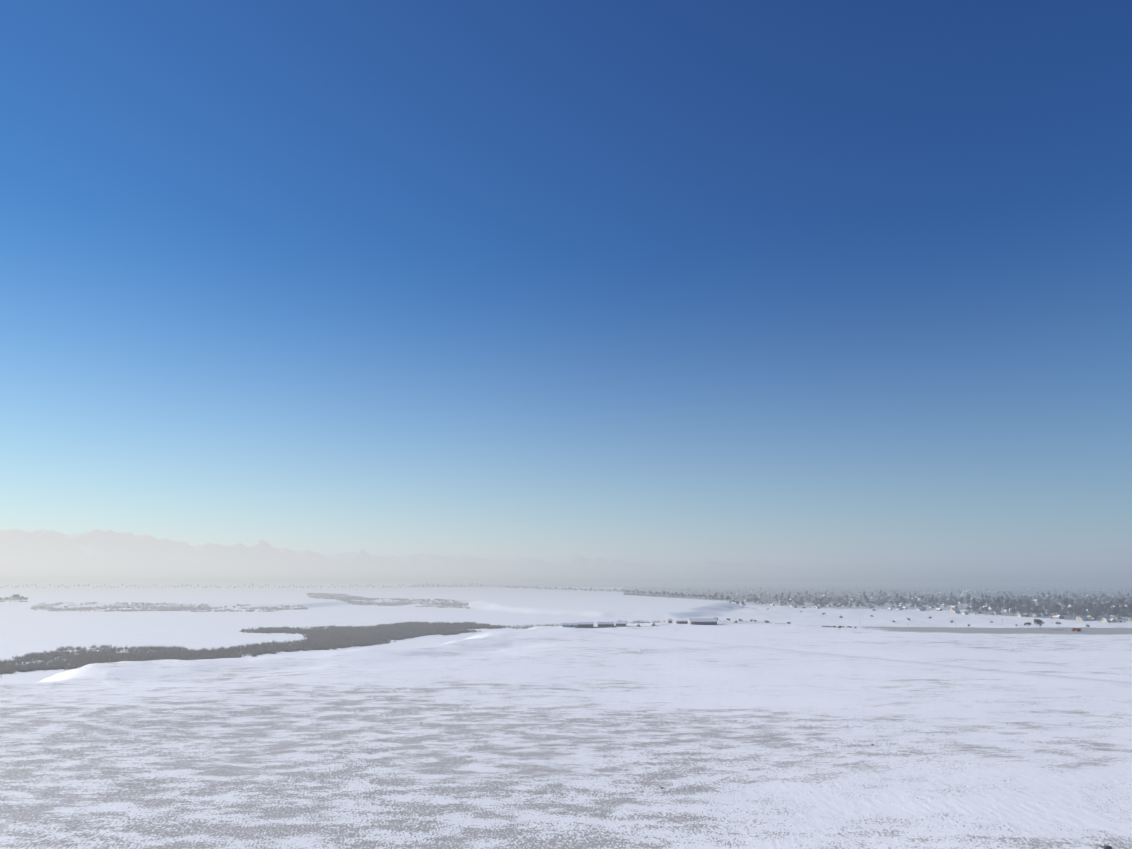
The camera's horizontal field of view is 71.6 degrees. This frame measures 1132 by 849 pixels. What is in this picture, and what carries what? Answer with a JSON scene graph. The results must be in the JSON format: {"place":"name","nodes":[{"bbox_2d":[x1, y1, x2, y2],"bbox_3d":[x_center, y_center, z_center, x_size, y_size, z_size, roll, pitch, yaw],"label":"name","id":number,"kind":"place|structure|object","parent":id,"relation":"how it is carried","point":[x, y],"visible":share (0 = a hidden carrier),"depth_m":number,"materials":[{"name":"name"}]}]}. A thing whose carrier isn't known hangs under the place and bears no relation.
{"place":"outdoors","nodes":[
{"label":"outdoors","id":0,"kind":"place"},
{"bbox_2d":[0,528,945,580],"bbox_3d":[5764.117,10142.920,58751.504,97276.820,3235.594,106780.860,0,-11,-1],"label":"mountain range","id":1,"kind":"structure","parent":0,"point":[94,554],"depth_m":58711.10,"materials":[{"name":"white snow"}]},
{"bbox_2d":[0,581,1131,848],"bbox_3d":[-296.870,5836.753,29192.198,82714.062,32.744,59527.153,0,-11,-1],"label":"terrain","id":2,"kind":"structure","parent":0,"point":[548,737],"depth_m":257.39,"materials":[{"name":"white snow"}]},
{"bbox_2d":[0,621,509,674],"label":"reeds","id":3,"kind":"object","parent":2,"relation":"on","point":[329,637],"visible":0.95,"depth_m":724.54,"materials":[{"name":"grey plant"}]},
{"bbox_2d":[0,593,664,628],"bbox_3d":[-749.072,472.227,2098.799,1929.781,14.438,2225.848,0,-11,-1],"label":"trees","id":4,"kind":"object","parent":2,"relation":"on","point":[346,598],"visible":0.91,"depth_m":1801.21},
{"bbox_2d":[561,623,577,626],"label":"building","id":5,"kind":"structure","parent":2,"relation":"on","point":[569,624],"depth_m":773.79,"materials":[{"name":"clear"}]},
{"bbox_2d":[577,622,593,626],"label":"building","id":6,"kind":"structure","parent":2,"relation":"on","point":[586,624],"depth_m":787.94,"materials":[{"name":"stone"}]},
{"bbox_2d":[575,626,615,627],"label":"farm fence","id":7,"kind":"object","parent":2,"relation":"on","point":[595,627],"visible":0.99,"depth_m":767.19,"materials":[{"name":"grey wood"}]},
{"bbox_2d":[597,622,613,626],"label":"building","id":8,"kind":"structure","parent":2,"relation":"on","point":[605,624],"depth_m":793.14,"materials":[{"name":"stone"}]},
{"bbox_2d":[615,621,625,626],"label":"building","id":9,"kind":"structure","parent":2,"relation":"on","point":[620,623],"depth_m":783.46,"materials":[{"name":"beige paint"}]},
{"bbox_2d":[676,620,687,623],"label":"building","id":10,"kind":"structure","parent":2,"relation":"on","point":[681,621],"depth_m":814.70,"materials":[{"name":"grey"}]},
{"bbox_2d":[689,618,717,624],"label":"farm barn","id":11,"kind":"structure","parent":2,"relation":"on","point":[704,621],"depth_m":802.92,"materials":[{"name":"beige paint"}]},
{"bbox_2d":[960,590,973,596],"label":"smoke plume","id":12,"kind":"object","parent":2,"relation":"on","point":[966,592],"visible":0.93,"depth_m":2277.53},
{"bbox_2d":[1032,613,1040,616],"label":"village house","id":13,"kind":"structure","parent":2,"relation":"on","point":[1035,614],"depth_m":1394.88,"materials":[{"name":"beige paint"}]},
{"bbox_2d":[1033,618,1044,628],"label":"lone tree","id":14,"kind":"object","parent":2,"relation":"on","point":[1037,621],"visible":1,"depth_m":738.15,"materials":[{"name":"grey plant"}]},
{"bbox_2d":[1053,615,1061,618],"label":"village house","id":15,"kind":"structure","parent":2,"relation":"on","point":[1057,617],"depth_m":1294.28,"materials":[{"name":"white metal"}]},
{"bbox_2d":[1062,607,1073,614],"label":"village tree","id":16,"kind":"object","parent":2,"relation":"on","point":[1069,609],"visible":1,"depth_m":1286.79,"materials":[{"name":"grey plant"}]},
{"bbox_2d":[1076,616,1087,620],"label":"village house","id":17,"kind":"structure","parent":2,"relation":"on","point":[1082,618],"depth_m":1254.64,"materials":[{"name":"beige paint"}]},
{"bbox_2d":[1098,844,1111,848],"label":"rock pile","id":18,"kind":"object","parent":2,"relation":"on","point":[1103,846],"visible":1,"depth_m":137.81,"materials":[{"name":"grey stone"}]},
{"bbox_2d":[1100,617,1110,621],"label":"village house","id":19,"kind":"structure","parent":2,"relation":"on","point":[1104,619],"depth_m":1216.82,"materials":[{"name":"beige paint"}]},
{"bbox_2d":[1118,599,1124,608],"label":"village tree","id":20,"kind":"object","parent":2,"relation":"on","point":[1121,602],"visible":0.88,"depth_m":1393.34,"materials":[{"name":"grey plant"}]},
{"bbox_2d":[0,0,1131,580],"label":"sky","id":21,"kind":"structure","parent":0,"point":[785,283],"materials":[{"name":"blue"}]},
{"bbox_2d":[582,630,1131,683],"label":"field track","id":22,"kind":"structure","parent":0,"point":[884,659],"depth_m":444.00,"materials":[{"name":"white snow"}]}
]}

